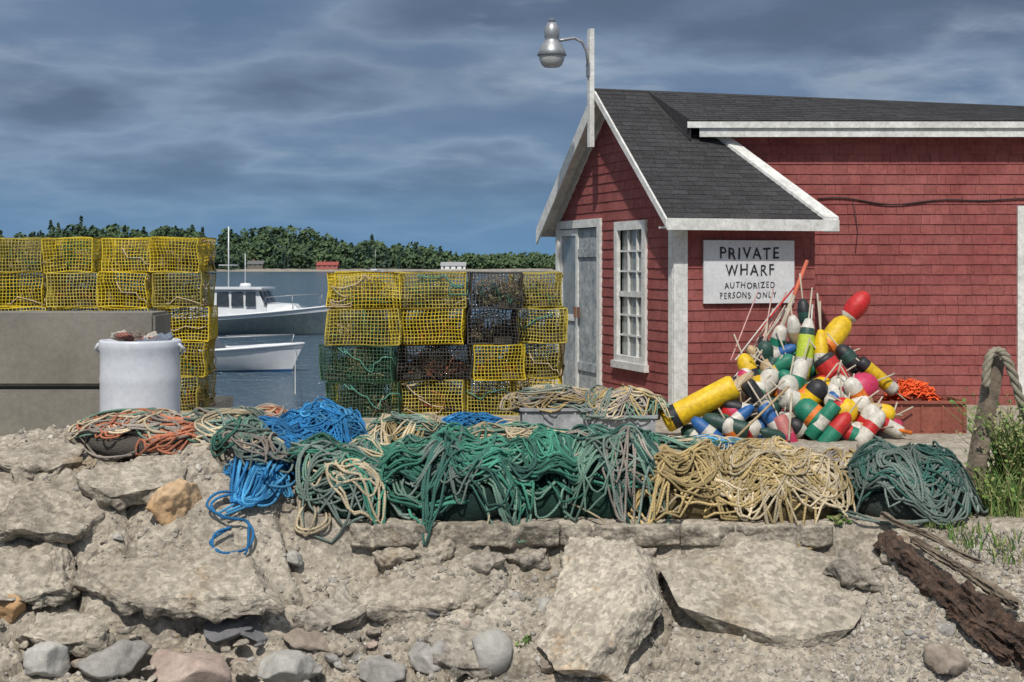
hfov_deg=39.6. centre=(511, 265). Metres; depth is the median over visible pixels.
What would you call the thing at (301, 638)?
boulder
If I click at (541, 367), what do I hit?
lobster trap
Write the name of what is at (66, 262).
lobster trap
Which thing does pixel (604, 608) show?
concrete slab
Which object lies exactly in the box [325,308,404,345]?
lobster trap
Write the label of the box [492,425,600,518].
rope pile
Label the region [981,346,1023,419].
hawser
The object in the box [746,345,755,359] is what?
lobster buoy
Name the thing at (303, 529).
rope strand
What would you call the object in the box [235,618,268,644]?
boulder
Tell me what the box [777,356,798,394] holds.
lobster buoy
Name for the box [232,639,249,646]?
boulder
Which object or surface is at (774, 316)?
wooden pole
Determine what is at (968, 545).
weed clump
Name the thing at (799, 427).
lobster buoy
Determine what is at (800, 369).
lobster buoy
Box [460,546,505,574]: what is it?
concrete slab
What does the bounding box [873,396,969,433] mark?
fish tote
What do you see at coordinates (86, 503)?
boulder
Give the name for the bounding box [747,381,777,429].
lobster buoy
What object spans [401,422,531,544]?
rope pile
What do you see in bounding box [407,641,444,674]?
boulder
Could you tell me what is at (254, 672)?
boulder
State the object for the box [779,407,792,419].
lobster buoy
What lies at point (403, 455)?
rope pile
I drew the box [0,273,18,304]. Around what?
lobster trap
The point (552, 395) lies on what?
rope pile
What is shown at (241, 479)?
rope strand
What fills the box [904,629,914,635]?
boulder
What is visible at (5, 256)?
lobster trap
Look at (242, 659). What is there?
boulder
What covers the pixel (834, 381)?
lobster buoy
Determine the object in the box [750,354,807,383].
lobster buoy
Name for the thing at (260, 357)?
motorboat
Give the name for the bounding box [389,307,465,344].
lobster trap
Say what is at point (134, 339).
work glove
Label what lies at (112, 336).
work glove
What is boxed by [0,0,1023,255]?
sky
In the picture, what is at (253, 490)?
rope strand
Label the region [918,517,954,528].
weed clump
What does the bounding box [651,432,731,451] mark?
rope pile
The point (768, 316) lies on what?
wooden pole
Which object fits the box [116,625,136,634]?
boulder
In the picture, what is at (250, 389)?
water
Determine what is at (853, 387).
lobster buoy
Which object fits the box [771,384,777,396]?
lobster buoy
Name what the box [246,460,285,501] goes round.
rope strand
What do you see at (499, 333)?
lobster trap
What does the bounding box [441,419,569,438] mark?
rope pile
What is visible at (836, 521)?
weed clump
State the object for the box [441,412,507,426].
rope pile
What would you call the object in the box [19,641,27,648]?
boulder
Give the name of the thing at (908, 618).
boulder
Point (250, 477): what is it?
rope strand
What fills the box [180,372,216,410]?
lobster trap
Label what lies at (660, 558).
concrete slab
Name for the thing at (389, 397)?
lobster trap
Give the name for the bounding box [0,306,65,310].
lobster trap
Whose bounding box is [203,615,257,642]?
boulder
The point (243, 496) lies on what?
rope strand
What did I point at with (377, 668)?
boulder
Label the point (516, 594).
boulder
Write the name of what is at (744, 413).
lobster buoy
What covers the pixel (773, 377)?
lobster buoy
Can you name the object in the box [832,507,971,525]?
rope strand
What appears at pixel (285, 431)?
rope pile
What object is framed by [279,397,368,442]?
rope pile
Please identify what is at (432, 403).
lobster trap
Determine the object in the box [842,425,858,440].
lobster buoy
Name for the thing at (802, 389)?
lobster buoy
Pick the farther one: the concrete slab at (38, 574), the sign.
the sign
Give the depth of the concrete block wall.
12.20 m
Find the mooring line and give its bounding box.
[295,353,295,394]
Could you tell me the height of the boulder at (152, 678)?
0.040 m
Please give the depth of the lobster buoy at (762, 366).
13.50 m
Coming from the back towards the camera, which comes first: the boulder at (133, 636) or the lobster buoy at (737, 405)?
the lobster buoy at (737, 405)
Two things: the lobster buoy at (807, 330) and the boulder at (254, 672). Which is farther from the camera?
the lobster buoy at (807, 330)
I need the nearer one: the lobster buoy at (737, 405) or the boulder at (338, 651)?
the boulder at (338, 651)
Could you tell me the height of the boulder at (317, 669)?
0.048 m
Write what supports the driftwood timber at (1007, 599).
on the driftwood timber at (944, 588)
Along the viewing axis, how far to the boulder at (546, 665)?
8.06 m
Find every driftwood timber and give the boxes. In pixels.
[872,530,996,637]
[880,511,982,563]
[909,536,1022,610]
[945,602,1012,665]
[961,579,1023,674]
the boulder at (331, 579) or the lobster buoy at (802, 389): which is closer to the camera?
the boulder at (331, 579)
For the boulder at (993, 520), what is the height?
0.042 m
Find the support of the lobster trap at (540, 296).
on the lobster trap at (531, 332)
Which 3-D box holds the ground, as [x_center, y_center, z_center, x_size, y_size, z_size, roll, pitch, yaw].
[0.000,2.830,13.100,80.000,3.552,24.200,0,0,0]
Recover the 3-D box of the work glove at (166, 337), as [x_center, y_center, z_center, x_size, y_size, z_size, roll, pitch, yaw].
[-2.619,0.553,10.682,0.145,0.117,0.152,0,0,-43]
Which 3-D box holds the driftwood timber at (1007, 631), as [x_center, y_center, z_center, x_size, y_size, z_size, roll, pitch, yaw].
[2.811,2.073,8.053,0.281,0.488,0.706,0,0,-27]
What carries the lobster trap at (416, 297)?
on the lobster trap at (429, 334)
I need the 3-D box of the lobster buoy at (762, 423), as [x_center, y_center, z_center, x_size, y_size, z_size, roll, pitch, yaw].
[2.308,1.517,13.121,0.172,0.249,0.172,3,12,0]
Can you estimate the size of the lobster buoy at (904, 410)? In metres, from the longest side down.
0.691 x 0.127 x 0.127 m
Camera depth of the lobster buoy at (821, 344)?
13.58 m
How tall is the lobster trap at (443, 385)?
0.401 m
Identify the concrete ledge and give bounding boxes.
[350,520,559,549]
[559,522,679,546]
[680,522,832,547]
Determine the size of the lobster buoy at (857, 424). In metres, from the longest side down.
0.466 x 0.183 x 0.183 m
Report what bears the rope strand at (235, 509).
on the ground
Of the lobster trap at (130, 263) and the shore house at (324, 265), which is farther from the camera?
the shore house at (324, 265)
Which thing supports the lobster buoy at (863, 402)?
on the lobster buoy at (867, 411)
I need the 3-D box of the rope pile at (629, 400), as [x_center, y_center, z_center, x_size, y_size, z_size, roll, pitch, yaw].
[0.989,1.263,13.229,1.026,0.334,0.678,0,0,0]
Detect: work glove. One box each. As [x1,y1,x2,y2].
[110,330,126,340]
[115,332,133,339]
[123,338,141,341]
[129,330,147,334]
[132,333,145,338]
[136,338,156,340]
[147,331,157,336]
[153,331,173,340]
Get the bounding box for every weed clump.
[515,635,531,647]
[827,512,851,525]
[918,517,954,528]
[932,388,1023,507]
[935,513,991,533]
[948,521,1023,550]
[953,396,1023,493]
[964,458,1023,517]
[985,542,1023,565]
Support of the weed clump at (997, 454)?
on the ground
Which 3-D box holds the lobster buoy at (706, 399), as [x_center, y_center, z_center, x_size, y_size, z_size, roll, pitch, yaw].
[1.746,1.287,13.225,0.741,0.229,0.229,-28,3,6]
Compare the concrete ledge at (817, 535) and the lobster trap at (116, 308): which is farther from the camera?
the lobster trap at (116, 308)
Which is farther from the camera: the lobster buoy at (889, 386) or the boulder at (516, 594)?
the lobster buoy at (889, 386)
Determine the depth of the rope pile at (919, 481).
8.98 m
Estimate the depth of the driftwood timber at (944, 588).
8.35 m
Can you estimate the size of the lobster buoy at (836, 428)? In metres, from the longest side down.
0.629 x 0.151 x 0.151 m
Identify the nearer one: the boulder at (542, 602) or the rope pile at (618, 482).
the boulder at (542, 602)
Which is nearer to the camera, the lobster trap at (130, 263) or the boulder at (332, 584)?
the boulder at (332, 584)
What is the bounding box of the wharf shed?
[536,88,1023,412]
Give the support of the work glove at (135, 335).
on the work glove
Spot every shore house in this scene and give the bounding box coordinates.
[247,259,264,268]
[316,260,339,269]
[440,260,466,268]
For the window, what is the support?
in the wharf shed
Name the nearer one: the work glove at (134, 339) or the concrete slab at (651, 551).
the concrete slab at (651, 551)
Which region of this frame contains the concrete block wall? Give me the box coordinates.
[0,311,170,435]
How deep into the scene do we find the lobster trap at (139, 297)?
15.71 m
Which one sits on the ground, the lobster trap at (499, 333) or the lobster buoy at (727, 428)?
the lobster buoy at (727, 428)
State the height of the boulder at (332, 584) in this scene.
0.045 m
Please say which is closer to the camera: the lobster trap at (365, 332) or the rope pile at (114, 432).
the rope pile at (114, 432)
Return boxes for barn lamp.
[537,18,593,146]
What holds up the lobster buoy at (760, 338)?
on the lobster buoy
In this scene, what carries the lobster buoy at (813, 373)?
on the lobster buoy
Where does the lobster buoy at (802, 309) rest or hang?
on the lobster buoy
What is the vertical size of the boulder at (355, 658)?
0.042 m
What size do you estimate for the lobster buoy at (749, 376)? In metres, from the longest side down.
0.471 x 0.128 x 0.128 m
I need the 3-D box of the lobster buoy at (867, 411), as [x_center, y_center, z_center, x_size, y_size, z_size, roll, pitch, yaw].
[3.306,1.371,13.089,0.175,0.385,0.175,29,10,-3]
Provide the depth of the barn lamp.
16.53 m
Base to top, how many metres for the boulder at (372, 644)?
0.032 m
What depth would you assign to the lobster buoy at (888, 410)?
13.12 m
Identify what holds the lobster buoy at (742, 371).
on the lobster buoy at (749, 376)
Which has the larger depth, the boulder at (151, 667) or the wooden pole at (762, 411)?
the wooden pole at (762, 411)
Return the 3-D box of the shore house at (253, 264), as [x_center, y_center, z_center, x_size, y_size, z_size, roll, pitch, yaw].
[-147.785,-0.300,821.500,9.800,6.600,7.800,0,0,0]
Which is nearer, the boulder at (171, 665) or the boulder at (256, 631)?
the boulder at (171, 665)
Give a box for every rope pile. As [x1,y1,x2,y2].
[67,407,189,458]
[135,416,198,455]
[183,406,267,452]
[210,415,301,476]
[222,454,294,502]
[243,403,288,416]
[258,415,322,479]
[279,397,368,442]
[286,432,415,543]
[366,411,447,445]
[373,433,437,517]
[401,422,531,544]
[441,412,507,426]
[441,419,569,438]
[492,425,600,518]
[499,383,588,412]
[557,423,672,545]
[577,384,673,419]
[623,439,758,523]
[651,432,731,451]
[668,434,745,450]
[702,435,858,549]
[822,447,855,501]
[838,435,987,526]
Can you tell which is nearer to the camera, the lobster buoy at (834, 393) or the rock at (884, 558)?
the rock at (884, 558)
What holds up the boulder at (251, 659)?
on the boulder at (244, 667)
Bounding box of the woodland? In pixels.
[0,215,555,269]
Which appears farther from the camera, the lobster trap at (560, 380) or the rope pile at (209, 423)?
the lobster trap at (560, 380)
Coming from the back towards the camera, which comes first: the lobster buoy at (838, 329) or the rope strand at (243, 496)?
the lobster buoy at (838, 329)
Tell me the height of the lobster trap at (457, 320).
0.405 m
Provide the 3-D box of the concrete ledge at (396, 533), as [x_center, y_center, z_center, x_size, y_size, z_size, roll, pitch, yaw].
[-0.353,1.686,8.938,1.304,0.179,0.314,0,0,0]
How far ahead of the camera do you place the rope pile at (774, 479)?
8.95 m
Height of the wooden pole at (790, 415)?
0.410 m
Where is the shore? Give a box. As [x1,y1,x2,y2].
[56,244,555,270]
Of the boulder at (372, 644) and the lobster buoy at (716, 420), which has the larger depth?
the lobster buoy at (716, 420)
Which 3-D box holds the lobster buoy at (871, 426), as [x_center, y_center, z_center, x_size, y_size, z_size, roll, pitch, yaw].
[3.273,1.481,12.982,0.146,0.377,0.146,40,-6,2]
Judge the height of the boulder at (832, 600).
0.217 m
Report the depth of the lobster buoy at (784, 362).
13.44 m
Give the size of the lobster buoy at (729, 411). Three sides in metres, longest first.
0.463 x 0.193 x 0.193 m
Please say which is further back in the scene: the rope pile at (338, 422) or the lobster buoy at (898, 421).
the lobster buoy at (898, 421)
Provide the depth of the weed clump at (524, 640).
8.22 m
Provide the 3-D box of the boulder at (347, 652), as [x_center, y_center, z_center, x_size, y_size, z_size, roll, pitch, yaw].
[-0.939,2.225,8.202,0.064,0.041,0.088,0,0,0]
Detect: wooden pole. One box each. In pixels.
[730,291,757,360]
[732,308,786,379]
[735,299,781,360]
[735,386,789,436]
[753,305,785,358]
[754,324,765,346]
[758,286,794,331]
[760,288,773,358]
[767,292,786,332]
[781,260,808,325]
[788,393,792,440]
[816,293,819,328]
[899,429,911,434]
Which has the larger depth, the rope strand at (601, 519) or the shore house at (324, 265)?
the shore house at (324, 265)
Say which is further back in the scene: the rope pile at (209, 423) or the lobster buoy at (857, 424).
the lobster buoy at (857, 424)
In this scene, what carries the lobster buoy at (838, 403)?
on the lobster buoy at (847, 404)
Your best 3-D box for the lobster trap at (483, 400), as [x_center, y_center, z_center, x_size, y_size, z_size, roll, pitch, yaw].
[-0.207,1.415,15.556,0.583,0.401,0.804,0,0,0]
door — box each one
[560,229,578,387]
[577,228,595,388]
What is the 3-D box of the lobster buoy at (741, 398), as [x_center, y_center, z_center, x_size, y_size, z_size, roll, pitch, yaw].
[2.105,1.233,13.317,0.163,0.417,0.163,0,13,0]
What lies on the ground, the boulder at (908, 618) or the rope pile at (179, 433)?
the rope pile at (179, 433)
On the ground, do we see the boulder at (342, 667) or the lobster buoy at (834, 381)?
the boulder at (342, 667)
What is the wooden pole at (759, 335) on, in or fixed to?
on the lobster buoy at (744, 360)
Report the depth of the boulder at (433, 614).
8.37 m
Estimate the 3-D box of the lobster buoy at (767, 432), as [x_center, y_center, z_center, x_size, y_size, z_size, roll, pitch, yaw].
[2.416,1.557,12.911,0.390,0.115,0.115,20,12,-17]
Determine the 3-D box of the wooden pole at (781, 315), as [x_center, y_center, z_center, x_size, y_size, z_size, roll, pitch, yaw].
[2.468,0.743,14.000,0.022,0.766,1.467,0,0,35]
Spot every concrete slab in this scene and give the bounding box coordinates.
[0,438,84,483]
[0,468,104,544]
[0,541,80,608]
[15,611,115,657]
[72,543,286,624]
[75,456,186,511]
[290,583,368,631]
[354,565,494,626]
[372,546,425,571]
[413,539,455,565]
[423,613,514,679]
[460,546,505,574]
[504,546,550,570]
[536,535,662,681]
[638,546,656,558]
[652,551,685,579]
[656,540,870,648]
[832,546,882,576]
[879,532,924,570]
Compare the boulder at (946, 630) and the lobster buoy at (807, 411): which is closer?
the boulder at (946, 630)
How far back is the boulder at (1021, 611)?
8.22 m
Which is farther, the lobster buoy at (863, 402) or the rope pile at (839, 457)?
the lobster buoy at (863, 402)
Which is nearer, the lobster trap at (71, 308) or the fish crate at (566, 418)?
the fish crate at (566, 418)
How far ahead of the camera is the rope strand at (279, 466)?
8.95 m
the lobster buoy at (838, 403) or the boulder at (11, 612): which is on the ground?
the boulder at (11, 612)
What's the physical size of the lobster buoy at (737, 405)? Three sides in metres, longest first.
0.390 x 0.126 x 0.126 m
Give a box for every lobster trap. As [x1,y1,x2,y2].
[0,237,62,271]
[0,239,15,270]
[0,272,65,306]
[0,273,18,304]
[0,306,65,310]
[41,237,111,272]
[46,272,111,306]
[52,305,119,310]
[96,271,160,307]
[98,306,159,310]
[101,237,168,271]
[149,237,216,272]
[152,271,215,306]
[157,305,217,341]
[180,338,216,376]
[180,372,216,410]
[319,343,401,382]
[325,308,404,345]
[325,379,405,417]
[326,272,402,308]
[330,271,404,305]
[332,310,406,336]
[332,345,406,375]
[332,383,404,407]
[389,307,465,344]
[391,379,470,415]
[393,271,468,308]
[397,343,471,380]
[398,271,470,306]
[398,305,470,340]
[405,381,464,406]
[406,345,468,375]
[465,307,518,344]
[466,377,519,414]
[468,341,525,380]
[470,271,523,308]
[508,376,562,411]
[509,271,562,306]
[509,339,564,377]
[514,307,567,343]
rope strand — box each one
[84,440,136,461]
[206,478,256,554]
[219,468,295,515]
[230,448,275,503]
[234,441,280,500]
[235,453,280,507]
[241,426,298,504]
[244,444,262,504]
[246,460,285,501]
[248,422,299,503]
[254,459,290,506]
[255,462,293,503]
[294,498,331,536]
[571,503,605,524]
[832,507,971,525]
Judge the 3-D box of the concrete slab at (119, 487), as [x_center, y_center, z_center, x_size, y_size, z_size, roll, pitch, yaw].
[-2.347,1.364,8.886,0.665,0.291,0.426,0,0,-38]
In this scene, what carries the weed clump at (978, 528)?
on the ground
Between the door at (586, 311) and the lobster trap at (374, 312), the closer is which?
the lobster trap at (374, 312)
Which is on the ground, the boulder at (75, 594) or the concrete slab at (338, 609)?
the concrete slab at (338, 609)
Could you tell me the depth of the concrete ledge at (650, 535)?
8.82 m
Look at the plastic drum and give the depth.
10.45 m
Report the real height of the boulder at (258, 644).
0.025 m
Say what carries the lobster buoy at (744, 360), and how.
on the lobster buoy at (761, 385)
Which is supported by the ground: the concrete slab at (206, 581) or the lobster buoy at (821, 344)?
the concrete slab at (206, 581)
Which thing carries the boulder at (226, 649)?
on the ground
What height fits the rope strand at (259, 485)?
0.414 m
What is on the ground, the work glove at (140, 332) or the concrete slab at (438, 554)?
the concrete slab at (438, 554)
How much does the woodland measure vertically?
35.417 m
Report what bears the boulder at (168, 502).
on the ground
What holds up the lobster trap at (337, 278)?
on the lobster trap at (374, 312)
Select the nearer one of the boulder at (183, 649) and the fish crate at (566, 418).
the boulder at (183, 649)
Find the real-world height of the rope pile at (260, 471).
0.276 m
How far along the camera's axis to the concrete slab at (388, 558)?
8.76 m
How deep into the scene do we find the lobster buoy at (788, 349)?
13.65 m
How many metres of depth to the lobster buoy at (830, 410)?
12.95 m
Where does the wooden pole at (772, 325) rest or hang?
on the lobster buoy at (744, 360)
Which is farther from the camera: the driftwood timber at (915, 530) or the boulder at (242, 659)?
the driftwood timber at (915, 530)
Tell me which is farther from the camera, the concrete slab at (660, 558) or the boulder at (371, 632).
the concrete slab at (660, 558)
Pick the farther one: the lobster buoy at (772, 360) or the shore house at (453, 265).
the shore house at (453, 265)
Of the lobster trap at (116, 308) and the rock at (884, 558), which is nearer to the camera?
the rock at (884, 558)
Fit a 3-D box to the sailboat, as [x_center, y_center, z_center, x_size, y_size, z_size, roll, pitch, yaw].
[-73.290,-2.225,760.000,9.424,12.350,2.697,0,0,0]
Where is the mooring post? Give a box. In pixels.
[966,354,1003,509]
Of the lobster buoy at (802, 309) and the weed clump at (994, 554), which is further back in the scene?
the lobster buoy at (802, 309)
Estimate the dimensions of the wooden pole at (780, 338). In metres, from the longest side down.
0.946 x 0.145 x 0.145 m
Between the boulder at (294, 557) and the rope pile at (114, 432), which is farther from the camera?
the rope pile at (114, 432)
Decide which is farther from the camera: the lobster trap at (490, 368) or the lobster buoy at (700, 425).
the lobster trap at (490, 368)
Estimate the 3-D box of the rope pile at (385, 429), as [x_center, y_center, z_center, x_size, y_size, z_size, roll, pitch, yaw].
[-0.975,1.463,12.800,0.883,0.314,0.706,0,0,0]
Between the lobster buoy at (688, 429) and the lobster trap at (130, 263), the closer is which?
the lobster buoy at (688, 429)
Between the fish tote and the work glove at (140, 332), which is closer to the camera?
the work glove at (140, 332)
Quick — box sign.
[703,240,793,303]
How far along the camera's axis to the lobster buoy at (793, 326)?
13.72 m
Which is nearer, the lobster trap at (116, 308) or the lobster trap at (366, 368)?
the lobster trap at (366, 368)
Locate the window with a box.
[610,220,648,372]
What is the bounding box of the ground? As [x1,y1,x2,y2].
[0,363,1023,681]
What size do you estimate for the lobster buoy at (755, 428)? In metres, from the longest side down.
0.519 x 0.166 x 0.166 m
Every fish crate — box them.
[519,407,595,429]
[590,414,657,432]
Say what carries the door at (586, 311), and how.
in the wharf shed
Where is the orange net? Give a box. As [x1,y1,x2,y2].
[878,378,942,400]
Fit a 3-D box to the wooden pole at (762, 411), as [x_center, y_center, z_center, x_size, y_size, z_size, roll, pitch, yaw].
[2.252,1.338,12.850,0.647,0.476,0.024,0,0,-28]
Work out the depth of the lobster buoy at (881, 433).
13.20 m
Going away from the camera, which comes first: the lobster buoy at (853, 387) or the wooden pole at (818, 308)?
the lobster buoy at (853, 387)
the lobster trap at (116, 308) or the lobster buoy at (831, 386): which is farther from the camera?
the lobster trap at (116, 308)
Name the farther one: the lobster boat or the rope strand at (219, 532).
the lobster boat
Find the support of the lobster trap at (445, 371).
on the lobster trap at (432, 403)
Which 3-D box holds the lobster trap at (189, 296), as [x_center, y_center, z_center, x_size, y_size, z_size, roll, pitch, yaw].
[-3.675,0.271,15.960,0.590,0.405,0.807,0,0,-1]
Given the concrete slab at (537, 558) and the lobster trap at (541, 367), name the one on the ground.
the concrete slab at (537, 558)
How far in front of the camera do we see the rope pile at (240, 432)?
9.10 m
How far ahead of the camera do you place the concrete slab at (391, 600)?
8.44 m
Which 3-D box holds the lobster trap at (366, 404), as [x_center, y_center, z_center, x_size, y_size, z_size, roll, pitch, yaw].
[-1.565,1.416,15.168,0.803,0.403,0.580,0,0,2]
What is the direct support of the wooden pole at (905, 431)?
on the lobster buoy at (894, 431)
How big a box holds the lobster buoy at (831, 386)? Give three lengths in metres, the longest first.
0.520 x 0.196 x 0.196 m
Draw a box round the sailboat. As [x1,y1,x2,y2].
[366,249,382,271]
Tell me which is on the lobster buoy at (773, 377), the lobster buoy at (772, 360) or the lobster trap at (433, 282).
the lobster buoy at (772, 360)
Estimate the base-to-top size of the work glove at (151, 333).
0.104 m
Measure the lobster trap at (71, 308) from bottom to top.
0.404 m
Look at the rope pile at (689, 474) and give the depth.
8.98 m
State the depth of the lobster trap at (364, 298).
15.05 m
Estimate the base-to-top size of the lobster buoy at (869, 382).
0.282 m
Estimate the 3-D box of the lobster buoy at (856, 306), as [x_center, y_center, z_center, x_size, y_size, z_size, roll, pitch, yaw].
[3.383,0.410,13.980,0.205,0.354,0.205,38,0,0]
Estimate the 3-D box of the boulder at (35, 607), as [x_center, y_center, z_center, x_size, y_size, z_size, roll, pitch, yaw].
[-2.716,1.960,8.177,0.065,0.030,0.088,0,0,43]
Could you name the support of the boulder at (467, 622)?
on the ground
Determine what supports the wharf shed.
on the ground
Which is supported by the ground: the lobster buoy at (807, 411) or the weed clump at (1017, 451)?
the weed clump at (1017, 451)
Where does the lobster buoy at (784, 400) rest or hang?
on the lobster buoy
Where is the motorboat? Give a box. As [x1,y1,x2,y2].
[180,334,304,371]
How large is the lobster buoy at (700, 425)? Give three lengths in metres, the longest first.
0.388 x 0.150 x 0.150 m
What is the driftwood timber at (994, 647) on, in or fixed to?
on the ground
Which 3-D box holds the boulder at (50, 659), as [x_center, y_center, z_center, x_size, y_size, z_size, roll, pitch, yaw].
[-2.563,2.194,7.845,0.246,0.255,0.254,0,0,0]
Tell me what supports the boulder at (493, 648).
on the ground
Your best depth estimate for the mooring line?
38.12 m
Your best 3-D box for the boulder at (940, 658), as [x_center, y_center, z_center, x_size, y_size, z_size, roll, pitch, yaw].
[2.439,2.208,7.942,0.309,0.204,0.265,0,0,-29]
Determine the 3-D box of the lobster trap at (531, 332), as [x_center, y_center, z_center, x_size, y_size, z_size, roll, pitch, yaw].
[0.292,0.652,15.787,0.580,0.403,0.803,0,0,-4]
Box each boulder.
[0,594,26,623]
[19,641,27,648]
[23,641,70,677]
[32,605,46,609]
[71,591,80,597]
[71,658,84,667]
[72,486,80,491]
[77,639,151,679]
[81,500,90,507]
[113,533,123,540]
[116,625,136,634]
[128,634,137,639]
[145,478,201,524]
[145,665,155,669]
[147,674,156,681]
[150,648,231,681]
[173,647,190,652]
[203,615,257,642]
[220,646,230,652]
[227,447,234,456]
[230,657,247,664]
[231,661,258,675]
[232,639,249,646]
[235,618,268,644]
[247,657,255,661]
[249,668,257,676]
[254,642,263,647]
[257,650,318,681]
[282,628,342,651]
[286,550,302,565]
[312,665,322,675]
[324,581,338,586]
[324,654,338,663]
[326,586,333,594]
[328,577,337,581]
[333,659,342,668]
[334,647,342,655]
[337,665,348,669]
[343,648,353,655]
[347,631,360,640]
[351,653,362,661]
[358,654,406,681]
[365,629,380,635]
[366,641,377,647]
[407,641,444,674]
[427,611,439,616]
[461,620,470,624]
[472,628,512,676]
[513,591,521,598]
[537,598,549,610]
[539,659,556,673]
[818,594,870,623]
[904,616,916,620]
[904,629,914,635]
[923,642,970,674]
[931,597,943,607]
[936,621,955,636]
[978,659,989,663]
[989,519,997,524]
[1012,607,1023,615]
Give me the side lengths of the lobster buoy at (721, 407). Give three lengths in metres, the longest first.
0.866 x 0.128 x 0.128 m
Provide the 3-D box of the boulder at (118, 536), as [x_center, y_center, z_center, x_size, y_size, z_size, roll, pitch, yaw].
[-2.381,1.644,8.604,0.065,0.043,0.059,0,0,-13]
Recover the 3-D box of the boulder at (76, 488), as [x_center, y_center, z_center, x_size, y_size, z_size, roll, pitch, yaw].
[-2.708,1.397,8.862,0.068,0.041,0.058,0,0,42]
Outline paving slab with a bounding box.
[856,443,1022,467]
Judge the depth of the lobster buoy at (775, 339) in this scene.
13.74 m
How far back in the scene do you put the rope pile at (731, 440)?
12.10 m
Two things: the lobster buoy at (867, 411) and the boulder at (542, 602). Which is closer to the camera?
the boulder at (542, 602)
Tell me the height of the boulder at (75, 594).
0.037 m
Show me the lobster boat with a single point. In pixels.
(245, 308)
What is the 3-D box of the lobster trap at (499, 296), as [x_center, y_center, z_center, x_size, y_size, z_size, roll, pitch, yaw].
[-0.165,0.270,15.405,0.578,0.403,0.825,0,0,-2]
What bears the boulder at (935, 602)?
on the ground
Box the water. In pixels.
[3,271,555,409]
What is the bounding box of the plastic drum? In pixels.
[94,338,185,412]
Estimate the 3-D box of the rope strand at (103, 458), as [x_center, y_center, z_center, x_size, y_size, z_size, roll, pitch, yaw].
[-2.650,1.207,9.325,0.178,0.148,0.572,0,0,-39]
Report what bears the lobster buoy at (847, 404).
on the lobster buoy
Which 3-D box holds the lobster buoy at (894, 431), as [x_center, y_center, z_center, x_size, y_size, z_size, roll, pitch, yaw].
[3.273,1.381,13.108,0.797,0.129,0.129,28,-3,4]
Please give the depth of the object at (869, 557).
8.67 m
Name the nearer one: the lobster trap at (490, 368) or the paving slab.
the paving slab
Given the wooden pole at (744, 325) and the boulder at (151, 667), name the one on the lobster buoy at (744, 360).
the wooden pole at (744, 325)
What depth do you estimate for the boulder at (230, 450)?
9.27 m
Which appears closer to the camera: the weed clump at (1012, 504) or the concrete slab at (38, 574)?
the concrete slab at (38, 574)
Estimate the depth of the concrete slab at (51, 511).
8.59 m
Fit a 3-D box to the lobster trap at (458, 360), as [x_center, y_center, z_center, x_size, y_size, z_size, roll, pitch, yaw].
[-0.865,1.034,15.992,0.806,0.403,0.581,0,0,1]
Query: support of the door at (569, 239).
in the wharf shed
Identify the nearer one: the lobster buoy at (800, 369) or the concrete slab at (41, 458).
the concrete slab at (41, 458)
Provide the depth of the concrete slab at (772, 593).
8.42 m
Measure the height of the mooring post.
1.178 m
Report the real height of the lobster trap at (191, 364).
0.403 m
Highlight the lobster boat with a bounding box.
[172,227,330,334]
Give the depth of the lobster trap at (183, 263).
15.79 m
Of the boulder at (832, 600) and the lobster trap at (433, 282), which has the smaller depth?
the boulder at (832, 600)
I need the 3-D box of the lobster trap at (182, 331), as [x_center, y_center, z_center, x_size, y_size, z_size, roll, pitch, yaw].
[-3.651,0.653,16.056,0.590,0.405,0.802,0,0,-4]
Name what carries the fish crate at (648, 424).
on the ground
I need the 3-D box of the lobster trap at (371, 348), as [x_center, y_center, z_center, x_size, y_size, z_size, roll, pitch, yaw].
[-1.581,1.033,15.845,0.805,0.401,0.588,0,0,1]
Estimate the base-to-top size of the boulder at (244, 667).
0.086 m
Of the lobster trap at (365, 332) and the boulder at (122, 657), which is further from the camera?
the lobster trap at (365, 332)
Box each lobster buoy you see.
[661,376,739,431]
[681,424,698,435]
[691,416,722,435]
[702,413,749,437]
[710,370,751,413]
[718,408,739,437]
[720,380,784,432]
[720,398,750,415]
[724,400,761,418]
[733,334,760,381]
[733,372,753,387]
[736,375,744,401]
[737,350,762,376]
[740,413,780,437]
[741,379,778,413]
[745,374,770,402]
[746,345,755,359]
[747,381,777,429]
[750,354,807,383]
[755,323,773,368]
[756,347,778,381]
[757,418,767,438]
[758,336,770,343]
[758,354,794,373]
[759,428,785,439]
[760,355,782,397]
[767,393,797,441]
[768,356,777,364]
[768,397,781,412]
[770,293,792,349]
[771,381,822,426]
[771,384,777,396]
[773,344,795,357]
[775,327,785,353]
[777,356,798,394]
[779,388,812,411]
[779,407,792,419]
[787,305,800,345]
[790,337,810,389]
[791,417,807,438]
[795,287,814,380]
[797,273,810,324]
[798,365,855,393]
[804,400,840,440]
[805,363,837,404]
[809,348,859,378]
[813,352,849,378]
[814,301,827,373]
[817,397,861,441]
[823,360,841,402]
[824,316,851,354]
[824,389,844,404]
[826,333,861,374]
[828,394,905,438]
[830,375,846,391]
[834,373,857,421]
[834,374,845,405]
[838,363,868,398]
[842,291,870,321]
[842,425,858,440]
[851,390,878,416]
[851,421,893,428]
[852,372,894,397]
[855,397,882,422]
[855,410,885,441]
[856,356,906,400]
[870,402,902,420]
[876,402,897,437]
[893,419,902,425]
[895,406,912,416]

